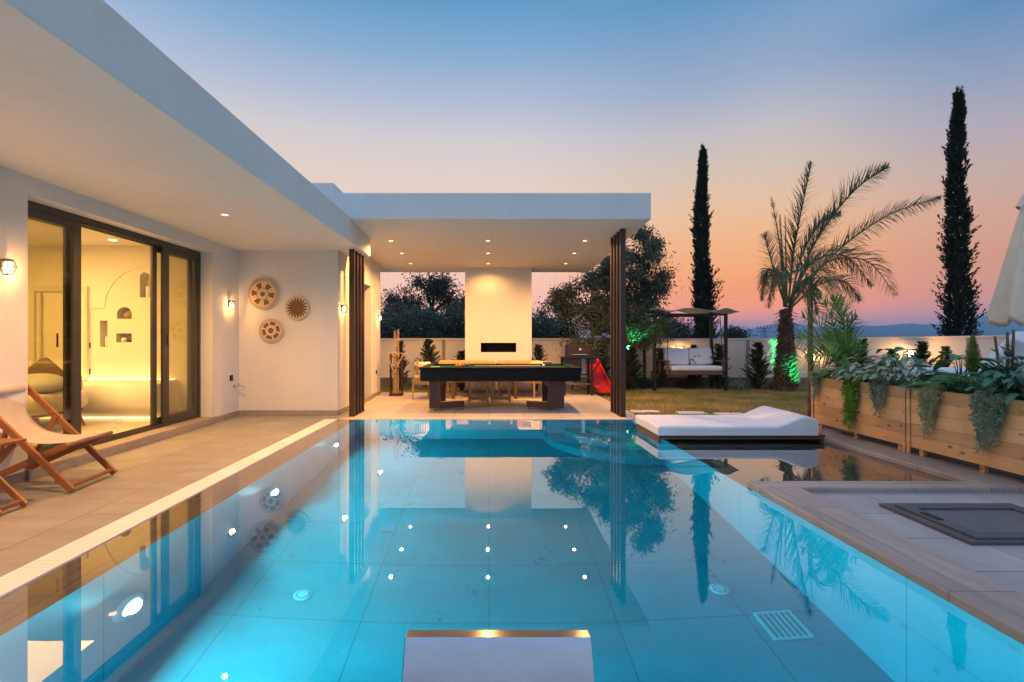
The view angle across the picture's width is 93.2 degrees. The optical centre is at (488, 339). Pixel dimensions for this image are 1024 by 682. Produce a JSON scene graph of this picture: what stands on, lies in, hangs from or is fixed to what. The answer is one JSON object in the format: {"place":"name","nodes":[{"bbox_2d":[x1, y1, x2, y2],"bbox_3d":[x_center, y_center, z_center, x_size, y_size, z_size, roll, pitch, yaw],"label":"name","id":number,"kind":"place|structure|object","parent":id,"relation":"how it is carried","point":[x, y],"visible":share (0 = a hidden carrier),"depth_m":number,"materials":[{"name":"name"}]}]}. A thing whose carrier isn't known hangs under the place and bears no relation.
{"place":"outdoors","nodes":[
{"label":"outdoors","id":0,"kind":"place"},
{"bbox_2d":[0,410,348,576],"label":"terrace","id":1,"kind":"structure","parent":0,"point":[52,515],"depth_m":4.39,"materials":[{"name":"tile"}]},
{"bbox_2d":[0,438,28,514],"bbox_3d":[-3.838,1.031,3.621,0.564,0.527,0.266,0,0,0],"label":"deck chair","id":2,"kind":"object","parent":1,"relation":"on","point":[13,493],"visible":1,"depth_m":3.71,"materials":[{"name":"orange wood"}]},
{"bbox_2d":[0,385,117,492],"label":"deck chair","id":3,"kind":"object","parent":1,"relation":"on","point":[17,420],"visible":0.94,"depth_m":4.31,"materials":[{"name":"fabric"}]},
{"bbox_2d":[0,419,336,597],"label":"overflow grate","id":4,"kind":"object","parent":1,"relation":"in","point":[18,578],"visible":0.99,"depth_m":3.40,"materials":[{"name":"stone"}]},
{"bbox_2d":[0,0,380,487],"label":"house","id":5,"kind":"structure","parent":1,"relation":"on","point":[134,162],"depth_m":6.04,"materials":[{"name":"white paint"}]},
{"bbox_2d":[0,259,16,275],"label":"wall lamp","id":6,"kind":"object","parent":5,"relation":"attached to","point":[6,266],"visible":1,"depth_m":4.24,"materials":[{"name":"white metal"}]},
{"bbox_2d":[28,375,87,426],"bbox_3d":[-6.785,0.833,6.500,2.330,0.747,0.960,0,0,0],"label":"sofa","id":7,"kind":"object","parent":5,"relation":"on","point":[37,411],"visible":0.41,"depth_m":6.24,"materials":[{"name":"fabric"}]},
{"bbox_2d":[28,373,62,393],"bbox_3d":[-5.930,0.585,6.360,0.580,0.230,0.580,7,9,0],"label":"round cushion","id":8,"kind":"object","parent":7,"relation":"on","point":[40,383],"visible":0.59,"depth_m":6.27,"materials":[{"name":"grey fabric"}]},
{"bbox_2d":[28,357,62,376],"bbox_3d":[-6.080,0.500,6.600,0.400,0.400,0.140,43,-21,-4],"label":"throw pillow","id":9,"kind":"object","parent":7,"relation":"on","point":[45,365],"visible":0.43,"depth_m":6.58,"materials":[{"name":"beige fabric"}]},
{"bbox_2d":[30,286,89,379],"bbox_3d":[-6.760,0.183,7.610,0.914,2.033,0.060,0,0,0],"label":"inner door","id":10,"kind":"structure","parent":5,"relation":"in","point":[33,289],"depth_m":7.60,"materials":[{"name":"wood"}]},
{"bbox_2d":[28,200,200,458],"bbox_3d":[-4.523,-0.075,5.990,0.174,2.546,2.996,0,0,0],"label":"sliding door","id":11,"kind":"structure","parent":5,"relation":"in","point":[71,224],"depth_m":6.44,"materials":[{"name":"brown metal"}]},
{"bbox_2d":[247,278,278,309],"bbox_3d":[-3.854,-0.770,8.248,0.536,0.536,0.029,0,0,0],"label":"woven tray","id":12,"kind":"object","parent":5,"relation":"attached to","point":[262,293],"visible":1,"depth_m":8.24,"materials":[{"name":"wicker"}]},
{"bbox_2d":[259,318,283,342],"bbox_3d":[-3.715,-0.150,8.248,0.420,0.420,0.029,0,0,0],"label":"woven tray","id":13,"kind":"object","parent":5,"relation":"attached to","point":[271,330],"visible":1,"depth_m":8.24,"materials":[{"name":"wicker"}]},
{"bbox_2d":[285,296,309,319],"bbox_3d":[-3.270,-0.535,8.248,0.420,0.420,0.029,0,0,0],"label":"woven tray","id":14,"kind":"object","parent":5,"relation":"attached to","point":[297,307],"visible":1,"depth_m":8.24,"materials":[{"name":"wicker"}]},
{"bbox_2d":[338,393,635,419],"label":"pavilion floor","id":15,"kind":"structure","parent":0,"point":[577,406],"depth_m":8.96,"materials":[{"name":"tile"}]},
{"bbox_2d":[389,354,403,395],"bbox_3d":[-2.140,0.810,11.200,0.300,0.980,0.240,0,0,0],"label":"cue rack","id":16,"kind":"object","parent":15,"relation":"on","point":[397,394],"visible":0.88,"depth_m":11.13,"materials":[{"name":"brown wood"}]},
{"bbox_2d":[393,331,394,392],"bbox_3d":[-2.195,0.524,11.176,0.028,1.448,0.041,0,0,0],"label":"cue","id":17,"kind":"object","parent":16,"relation":"in","point":[394,366],"visible":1,"depth_m":11.18,"materials":[{"name":"brown wood"}]},
{"bbox_2d":[396,330,397,392],"bbox_3d":[-2.125,0.512,11.176,0.028,1.472,0.041,0,0,0],"label":"cue","id":18,"kind":"object","parent":16,"relation":"on","point":[397,364],"visible":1,"depth_m":11.17,"materials":[{"name":"brown wood"}]},
{"bbox_2d":[412,362,448,398],"bbox_3d":[-1.314,0.900,10.618,0.648,0.802,0.644,0,0,28],"label":"rope armchair","id":19,"kind":"object","parent":15,"relation":"on","point":[416,380],"visible":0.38,"depth_m":10.46,"materials":[{"name":"brown wood"}]},
{"bbox_2d":[438,360,495,394],"bbox_3d":[-0.530,0.900,11.430,1.380,0.800,0.420,0,0,0],"label":"cushioned bench","id":20,"kind":"object","parent":15,"relation":"on","point":[466,362],"visible":0.25,"depth_m":11.50,"materials":[{"name":"fabric"}]},
{"bbox_2d":[468,381,488,401],"bbox_3d":[-0.215,1.070,10.160,0.424,0.460,0.384,0,0,0],"label":"rope stool","id":21,"kind":"object","parent":15,"relation":"on","point":[470,397],"visible":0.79,"depth_m":9.98,"materials":[{"name":"brown wood"}]},
{"bbox_2d":[452,381,516,398],"bbox_3d":[-0.100,0.950,10.850,1.500,0.700,0.700,0,0,0],"label":"dining table","id":22,"kind":"object","parent":15,"relation":"on","point":[454,388],"visible":0.41,"depth_m":10.53,"materials":[{"name":"brown wood"}]},
{"bbox_2d":[323,193,650,416],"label":"pavilion","id":23,"kind":"structure","parent":15,"relation":"on","point":[527,234],"depth_m":8.55,"materials":[{"name":"white paint"}]},
{"bbox_2d":[490,381,510,401],"bbox_3d":[0.240,1.070,10.180,0.424,0.460,0.384,0,0,0],"label":"rope stool","id":24,"kind":"object","parent":15,"relation":"on","point":[500,397],"visible":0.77,"depth_m":10.00,"materials":[{"name":"brown wood"}]},
{"bbox_2d":[419,363,581,410],"bbox_3d":[0.205,0.898,9.300,2.910,0.804,1.360,0,0,0],"label":"pool table","id":25,"kind":"object","parent":15,"relation":"on","point":[552,377],"visible":0.98,"depth_m":8.64,"materials":[{"name":"wood"}]},
{"bbox_2d":[474,365,539,366],"bbox_3d":[0.350,0.518,9.520,1.315,0.028,0.029,0,0,9],"label":"cue","id":26,"kind":"object","parent":25,"relation":"on","point":[511,365],"visible":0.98,"depth_m":9.49,"materials":[{"name":"brown wood"}]},
{"bbox_2d":[497,360,541,394],"bbox_3d":[0.715,0.900,11.430,1.070,0.800,0.420,0,0,0],"label":"cushioned bench","id":27,"kind":"object","parent":15,"relation":"on","point":[520,362],"visible":0.2,"depth_m":11.50,"materials":[{"name":"fabric"}]},
{"bbox_2d":[517,361,542,398],"bbox_3d":[1.029,0.900,10.974,0.648,0.802,0.644,0,0,-40],"label":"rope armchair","id":28,"kind":"object","parent":15,"relation":"on","point":[533,383],"visible":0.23,"depth_m":10.69,"materials":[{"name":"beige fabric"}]},
{"bbox_2d":[560,344,605,395],"bbox_3d":[2.215,0.708,11.395,0.990,1.185,0.490,0,0,0],"label":"gas grill","id":29,"kind":"object","parent":15,"relation":"on","point":[576,355],"visible":0.85,"depth_m":11.20,"materials":[{"name":"grey metal"}]},
{"bbox_2d":[401,630,594,681],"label":"waterfall spout","id":30,"kind":"object","parent":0,"point":[498,656],"visible":1,"depth_m":1.14,"materials":[{"name":"metal"}]},
{"bbox_2d":[0,420,1023,681],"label":"water","id":31,"kind":"structure","parent":0,"point":[346,550],"depth_m":2.69,"materials":[{"name":"liquid"}]},
{"bbox_2d":[104,0,1023,336],"label":"sky","id":32,"kind":"structure","parent":0,"point":[357,96],"materials":[{"name":"blue"}]},
{"bbox_2d":[380,386,807,415],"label":"lawn","id":33,"kind":"structure","parent":0,"point":[675,405],"depth_m":10.61,"materials":[{"name":"plant"}]},
{"bbox_2d":[389,340,410,390],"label":"conifer","id":34,"kind":"object","parent":33,"relation":"on","point":[401,347],"visible":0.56,"depth_m":12.37,"materials":[{"name":"green plant"}]},
{"bbox_2d":[413,339,440,386],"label":"conifer","id":35,"kind":"object","parent":33,"relation":"on","point":[429,355],"visible":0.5,"depth_m":12.35,"materials":[{"name":"green plant"}]},
{"bbox_2d":[454,350,464,390],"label":"conifer","id":36,"kind":"object","parent":33,"relation":"on","point":[460,355],"visible":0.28,"depth_m":12.34,"materials":[{"name":"green plant"}]},
{"bbox_2d":[532,344,546,389],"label":"conifer","id":37,"kind":"object","parent":33,"relation":"on","point":[539,354],"visible":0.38,"depth_m":12.45,"materials":[{"name":"green plant"}]},
{"bbox_2d":[570,359,609,392],"bbox_3d":[2.579,0.882,11.934,0.566,0.864,1.630,0,0,-13],"label":"chair","id":38,"kind":"object","parent":33,"relation":"on","point":[601,382],"visible":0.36,"depth_m":11.70,"materials":[{"name":"red plastic"}]},
{"bbox_2d":[593,345,609,379],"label":"conifer","id":39,"kind":"object","parent":33,"relation":"on","point":[605,363],"visible":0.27,"depth_m":12.40,"materials":[{"name":"green plant"}]},
{"bbox_2d":[541,224,684,389],"bbox_3d":[3.191,-0.930,12.835,3.691,4.611,2.383,0,0,0],"label":"olive tree","id":40,"kind":"object","parent":33,"relation":"on","point":[596,316],"visible":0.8,"depth_m":12.48,"materials":[{"name":"green plant"}]},
{"bbox_2d":[626,346,646,390],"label":"conifer","id":41,"kind":"object","parent":33,"relation":"on","point":[632,374],"visible":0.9,"depth_m":12.42,"materials":[{"name":"green plant"}]},
{"bbox_2d":[630,410,659,412],"bbox_3d":[2.830,1.323,8.750,0.500,0.054,0.260,0,0,0],"label":"stepping stone","id":42,"kind":"object","parent":33,"relation":"on","point":[645,411],"visible":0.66,"depth_m":8.68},
{"bbox_2d":[635,379,656,387],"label":"border plant","id":43,"kind":"object","parent":33,"relation":"on","point":[643,384],"visible":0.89,"depth_m":12.76,"materials":[{"name":"green plant"}]},
{"bbox_2d":[649,351,674,388],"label":"conifer","id":44,"kind":"object","parent":33,"relation":"on","point":[661,376],"visible":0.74,"depth_m":12.89,"materials":[{"name":"green plant"}]},
{"bbox_2d":[673,378,701,388],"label":"border plant","id":45,"kind":"object","parent":33,"relation":"on","point":[683,383],"visible":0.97,"depth_m":12.77,"materials":[{"name":"green plant"}]},
{"bbox_2d":[643,308,739,390],"bbox_3d":[5.164,0.262,12.700,2.233,2.116,1.162,0,0,0],"label":"garden swing","id":46,"kind":"object","parent":33,"relation":"on","point":[697,312],"visible":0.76,"depth_m":12.28,"materials":[{"name":"wood"}]},
{"bbox_2d":[664,365,721,370],"bbox_3d":[5.303,0.744,12.580,1.323,0.128,0.560,0,0,0],"label":"seat cushion","id":47,"kind":"object","parent":46,"relation":"on","point":[694,368],"visible":0.94,"depth_m":12.31,"materials":[{"name":"white fabric"}]},
{"bbox_2d":[663,347,688,364],"bbox_3d":[4.962,0.450,12.840,0.662,0.460,0.140,2,-13,0],"label":"back cushion","id":48,"kind":"object","parent":47,"relation":"on","point":[678,356],"visible":0.98,"depth_m":12.77,"materials":[{"name":"white fabric"}]},
{"bbox_2d":[688,347,712,364],"bbox_3d":[5.614,0.450,12.840,0.602,0.460,0.140,-3,-13,0],"label":"back cushion","id":49,"kind":"object","parent":47,"relation":"on","point":[705,356],"visible":0.99,"depth_m":12.78,"materials":[{"name":"white fabric"}]},
{"bbox_2d":[675,411,707,414],"bbox_3d":[3.600,1.323,8.600,0.480,0.054,0.260,0,0,0],"label":"stepping stone","id":50,"kind":"object","parent":33,"relation":"on","point":[691,412],"visible":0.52,"depth_m":8.57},
{"bbox_2d":[687,345,705,387],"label":"conifer","id":51,"kind":"object","parent":33,"relation":"on","point":[695,377],"visible":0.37,"depth_m":12.87,"materials":[{"name":"green plant"}]},
{"bbox_2d":[707,343,732,388],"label":"conifer","id":52,"kind":"object","parent":33,"relation":"on","point":[718,380],"visible":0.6,"depth_m":12.72,"materials":[{"name":"green plant"}]},
{"bbox_2d":[728,379,748,387],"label":"border plant","id":53,"kind":"object","parent":33,"relation":"on","point":[736,384],"visible":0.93,"depth_m":12.76,"materials":[{"name":"green plant"}]},
{"bbox_2d":[739,342,775,389],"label":"conifer","id":54,"kind":"object","parent":33,"relation":"on","point":[757,363],"visible":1,"depth_m":12.45,"materials":[{"name":"green plant"}]},
{"bbox_2d":[752,160,941,391],"bbox_3d":[9.143,-1.702,12.415,5.699,6.088,2.892,0,0,0],"label":"date palm","id":55,"kind":"object","parent":33,"relation":"on","point":[786,372],"visible":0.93,"depth_m":12.23,"materials":[{"name":"green plant"}]},
{"bbox_2d":[855,338,873,369],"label":"conifer","id":56,"kind":"object","parent":33,"relation":"on","point":[860,361],"visible":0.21,"depth_m":10.85,"materials":[{"name":"green plant"}]},
{"bbox_2d":[884,348,899,369],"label":"conifer","id":57,"kind":"object","parent":33,"relation":"on","point":[891,351],"visible":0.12,"depth_m":10.87,"materials":[{"name":"green plant"}]},
{"bbox_2d":[815,335,1022,392],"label":"garden wall","id":58,"kind":"structure","parent":33,"relation":"on","point":[957,344],"depth_m":11.57,"materials":[{"name":"paint"}]},
{"bbox_2d":[908,341,934,366],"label":"conifer","id":59,"kind":"object","parent":33,"relation":"on","point":[922,349],"visible":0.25,"depth_m":10.85,"materials":[{"name":"green plant"}]},
{"bbox_2d":[935,346,952,366],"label":"conifer","id":60,"kind":"object","parent":33,"relation":"on","point":[945,349],"visible":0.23,"depth_m":10.76,"materials":[{"name":"green plant"}]},
{"bbox_2d":[893,331,1023,390],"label":"sun daybed","id":61,"kind":"object","parent":33,"relation":"on","point":[1019,335],"visible":0.02,"depth_m":8.46,"materials":[{"name":"fabric"}]},
{"bbox_2d":[999,339,1023,364],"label":"bolster","id":62,"kind":"object","parent":61,"relation":"on","point":[1019,348],"visible":0.44,"depth_m":8.07,"materials":[{"name":"white fabric"}]},
{"bbox_2d":[580,322,1023,338],"bbox_3d":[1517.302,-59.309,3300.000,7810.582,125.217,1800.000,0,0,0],"label":"mountain","id":63,"kind":"structure","parent":0,"point":[909,330],"depth_m":2960.03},
{"bbox_2d":[694,315,1016,337],"bbox_3d":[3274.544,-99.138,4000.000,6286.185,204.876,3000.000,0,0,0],"label":"mountain","id":64,"kind":"structure","parent":0,"point":[770,331],"depth_m":3630.06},
{"bbox_2d":[822,441,950,480],"bbox_3d":[3.290,1.375,5.690,1.920,0.150,2.820,0,0,0],"label":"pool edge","id":65,"kind":"object","parent":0,"point":[891,462],"depth_m":5.11,"materials":[{"name":"stone"}]},
{"bbox_2d":[635,406,824,441],"bbox_3d":[3.200,1.201,6.573,2.141,0.477,0.973,0,0,0],"label":"poolside daybed","id":66,"kind":"object","parent":65,"relation":"on","point":[764,422],"visible":0.97,"depth_m":6.14,"materials":[{"name":"white fabric"}]},
{"bbox_2d":[812,493,1023,593],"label":"paved path","id":67,"kind":"structure","parent":0,"point":[1003,564],"depth_m":3.28,"materials":[{"name":"tile"}]},
{"bbox_2d":[747,481,990,492],"bbox_3d":[3.265,1.281,4.185,1.970,0.062,0.190,0,0,0],"label":"basin coping","id":68,"kind":"object","parent":67,"relation":"on","point":[890,486],"visible":0.85,"depth_m":4.11,"materials":[{"name":"stone"}]},
{"bbox_2d":[818,426,1023,492],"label":"basin edge","id":69,"kind":"object","parent":67,"relation":"on","point":[956,471],"visible":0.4,"depth_m":4.88,"materials":[{"name":"stone"}]},
{"bbox_2d":[811,377,922,452],"bbox_3d":[4.792,0.886,6.082,0.456,0.721,1.555,0,0,0],"label":"planter box","id":70,"kind":"object","parent":69,"relation":"on","point":[827,407],"visible":0.44,"depth_m":5.88,"materials":[{"name":"brown wood"}]},
{"bbox_2d":[809,372,824,401],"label":"trailing plant","id":71,"kind":"object","parent":70,"relation":"in","point":[814,383],"visible":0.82,"depth_m":6.71,"materials":[{"name":"green plant"}]},
{"bbox_2d":[802,368,836,378],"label":"fern plant","id":72,"kind":"object","parent":70,"relation":"on","point":[822,372],"visible":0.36,"depth_m":6.75,"materials":[{"name":"green plant"}]},
{"bbox_2d":[795,288,874,375],"bbox_3d":[4.666,-0.053,6.495,1.159,1.386,0.707,0,0,-8],"label":"areca palm","id":73,"kind":"object","parent":70,"relation":"on","point":[843,349],"visible":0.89,"depth_m":6.45,"materials":[{"name":"green plant"}]},
{"bbox_2d":[817,363,874,384],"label":"filler plant","id":74,"kind":"object","parent":70,"relation":"in","point":[834,374],"visible":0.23,"depth_m":6.47,"materials":[{"name":"green plant"}]},
{"bbox_2d":[839,376,863,431],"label":"trailing plant","id":75,"kind":"object","parent":70,"relation":"in","point":[849,393],"visible":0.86,"depth_m":6.05,"materials":[{"name":"green plant"}]},
{"bbox_2d":[831,357,884,382],"bbox_3d":[4.741,0.421,6.125,0.805,0.388,0.671,0,0,18],"label":"silver plant","id":76,"kind":"object","parent":70,"relation":"on","point":[851,369],"visible":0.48,"depth_m":6.12,"materials":[{"name":"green plant"}]},
{"bbox_2d":[867,378,893,419],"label":"trailing plant","id":77,"kind":"object","parent":70,"relation":"in","point":[873,386],"visible":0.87,"depth_m":5.63,"materials":[{"name":"green plant"}]},
{"bbox_2d":[861,347,917,380],"bbox_3d":[4.837,0.349,5.851,0.622,0.524,0.647,0,0,0],"label":"dark leaf plant","id":78,"kind":"object","parent":70,"relation":"on","point":[896,349],"visible":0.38,"depth_m":5.88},
{"bbox_2d":[852,351,945,386],"bbox_3d":[4.758,0.375,5.607,0.899,0.481,0.816,0,0,39],"label":"silver plant","id":79,"kind":"object","parent":70,"relation":"on","point":[900,374],"visible":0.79,"depth_m":5.56,"materials":[{"name":"green plant"}]},
{"bbox_2d":[906,387,1023,475],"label":"planter box","id":80,"kind":"object","parent":69,"relation":"on","point":[952,433],"visible":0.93,"depth_m":4.68,"materials":[{"name":"brown wood"}]},
{"bbox_2d":[898,372,958,394],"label":"silver plant","id":81,"kind":"object","parent":80,"relation":"in","point":[915,389],"visible":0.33,"depth_m":5.22,"materials":[{"name":"green plant"}]},
{"bbox_2d":[916,383,947,439],"bbox_3d":[4.590,0.747,4.983,0.238,0.605,0.265,0,0,0],"label":"trailing plant","id":82,"kind":"object","parent":80,"relation":"in","point":[928,398],"visible":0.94,"depth_m":4.98,"materials":[{"name":"green plant"}]},
{"bbox_2d":[906,363,1005,393],"bbox_3d":[4.827,0.419,4.993,0.875,0.391,0.795,0,0,0],"label":"split leaf plant","id":83,"kind":"object","parent":80,"relation":"on","point":[961,388],"visible":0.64,"depth_m":4.88,"materials":[{"name":"plant"}]},
{"bbox_2d":[920,353,1005,393],"bbox_3d":[4.853,0.376,4.999,0.416,0.470,0.636,0,0,0],"label":"broad leaf plant","id":84,"kind":"object","parent":80,"relation":"on","point":[940,364],"visible":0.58,"depth_m":5.04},
{"bbox_2d":[962,334,983,394],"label":"spire plant","id":85,"kind":"object","parent":80,"relation":"on","point":[973,349],"visible":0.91,"depth_m":4.91,"materials":[{"name":"green plant"}]},
{"bbox_2d":[966,390,1015,455],"bbox_3d":[4.594,0.760,4.395,0.252,0.637,0.346,0,0,0],"label":"trailing plant","id":86,"kind":"object","parent":80,"relation":"in","point":[984,405],"visible":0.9,"depth_m":4.40,"materials":[{"name":"green plant"}]},
{"bbox_2d":[959,356,1023,399],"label":"broad leaf plant","id":87,"kind":"object","parent":80,"relation":"on","point":[995,378],"visible":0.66,"depth_m":4.40,"materials":[{"name":"plant"}]},
{"bbox_2d":[990,330,1017,391],"bbox_3d":[4.938,0.261,4.621,0.235,0.702,0.218,0,0,0],"label":"dried stalk plant","id":88,"kind":"object","parent":80,"relation":"on","point":[1010,353],"visible":0.57,"depth_m":4.61,"materials":[{"name":"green plant"}]},
{"bbox_2d":[984,362,1023,405],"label":"broad leaf plant","id":89,"kind":"object","parent":80,"relation":"on","point":[1011,396],"visible":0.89,"depth_m":4.16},
{"bbox_2d":[879,503,1023,544],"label":"access hatch","id":90,"kind":"object","parent":67,"relation":"on","point":[986,523],"visible":1,"depth_m":3.42,"materials":[{"name":"black metal"}]},
{"bbox_2d":[987,193,1023,326],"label":"closed parasol","id":91,"kind":"object","parent":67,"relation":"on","point":[1006,307],"visible":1,"depth_m":7.69,"materials":[{"name":"beige fabric"}]},
{"bbox_2d":[819,424,1023,479],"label":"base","id":92,"kind":"object","parent":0,"point":[1010,474],"visible":0.12,"depth_m":5.36,"materials":[{"name":"wood"}]},
{"bbox_2d":[779,255,841,416],"bbox_3d":[4.791,0.043,7.178,0.820,2.514,1.127,0,0,32],"label":"slender palm","id":93,"kind":"object","parent":92,"relation":"on","point":[810,291],"visible":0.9,"depth_m":7.12,"materials":[{"name":"green plant"}]},
{"bbox_3d":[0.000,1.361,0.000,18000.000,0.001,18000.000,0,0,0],"label":"ground","id":94,"kind":"structure","parent":0,"visible":0},
{"bbox_2d":[380,302,428,337],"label":"bushy tree","id":95,"kind":"object","parent":94,"relation":"on","point":[404,327],"visible":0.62,"depth_m":19.68,"materials":[{"name":"green plant"}]},
{"bbox_2d":[395,299,446,337],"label":"bushy tree","id":96,"kind":"object","parent":94,"relation":"on","point":[421,314],"visible":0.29,"depth_m":21.42,"materials":[{"name":"green plant"}]},
{"bbox_2d":[380,272,464,335],"bbox_3d":[-3.000,-1.134,25.161,6.409,5.154,3.340,0,0,0],"label":"spreading tree","id":97,"kind":"object","parent":94,"relation":"on","point":[434,290],"visible":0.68,"depth_m":24.73,"materials":[{"name":"green plant"}]},
{"bbox_2d":[417,294,464,337],"bbox_3d":[-1.549,-0.263,21.021,3.339,3.364,2.864,0,0,0],"label":"bushy tree","id":98,"kind":"object","parent":94,"relation":"on","point":[451,325],"visible":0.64,"depth_m":20.64,"materials":[{"name":"green plant"}]},
{"bbox_2d":[532,296,567,337],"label":"bushy tree","id":99,"kind":"object","parent":94,"relation":"on","point":[546,327],"visible":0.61,"depth_m":20.64,"materials":[{"name":"green plant"}]},
{"bbox_2d":[545,315,586,337],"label":"bushy tree","id":100,"kind":"object","parent":94,"relation":"on","point":[564,329],"visible":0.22,"depth_m":22.64,"materials":[{"name":"green plant"}]},
{"bbox_2d":[380,338,814,386],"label":"garden wall","id":101,"kind":"structure","parent":94,"relation":"on","point":[450,348],"depth_m":13.30,"materials":[{"name":"paint"}]},
{"bbox_2d":[651,309,694,337],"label":"bushy tree","id":102,"kind":"object","parent":94,"relation":"on","point":[677,327],"visible":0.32,"depth_m":21.74,"materials":[{"name":"green plant"}]},
{"bbox_2d":[677,320,695,337],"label":"bushy tree","id":103,"kind":"object","parent":94,"relation":"on","point":[686,334],"visible":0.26,"depth_m":23.76,"materials":[{"name":"green plant"}]},
{"bbox_2d":[683,144,723,337],"bbox_3d":[7.961,-2.994,17.965,1.388,8.707,1.263,0,0,30],"label":"cypress tree","id":104,"kind":"object","parent":94,"relation":"on","point":[703,285],"visible":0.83,"depth_m":17.85,"materials":[{"name":"green plant"}]},
{"bbox_2d":[718,322,746,337],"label":"bushy tree","id":105,"kind":"object","parent":94,"relation":"on","point":[732,330],"visible":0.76,"depth_m":23.86,"materials":[{"name":"green plant"}]},
{"bbox_2d":[733,327,756,337],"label":"bushy tree","id":106,"kind":"object","parent":94,"relation":"on","point":[745,333],"visible":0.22,"depth_m":24.43,"materials":[{"name":"green plant"}]},
{"bbox_2d":[930,85,986,335],"bbox_3d":[15.461,-3.547,15.989,1.283,9.815,1.573,0,0,36],"label":"cypress tree","id":107,"kind":"object","parent":94,"relation":"on","point":[958,286],"visible":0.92,"depth_m":15.87,"materials":[{"name":"green plant"}]},
{"label":"pool floor","id":108,"kind":"structure","parent":0,"visible":0},
{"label":"pool end wall","id":109,"kind":"structure","parent":108,"relation":"on","visible":0},
{"bbox_2d":[759,488,1023,644],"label":"pool coping","id":110,"kind":"object","parent":109,"relation":"on","point":[998,606],"visible":1,"depth_m":2.71,"materials":[{"name":"stone"}]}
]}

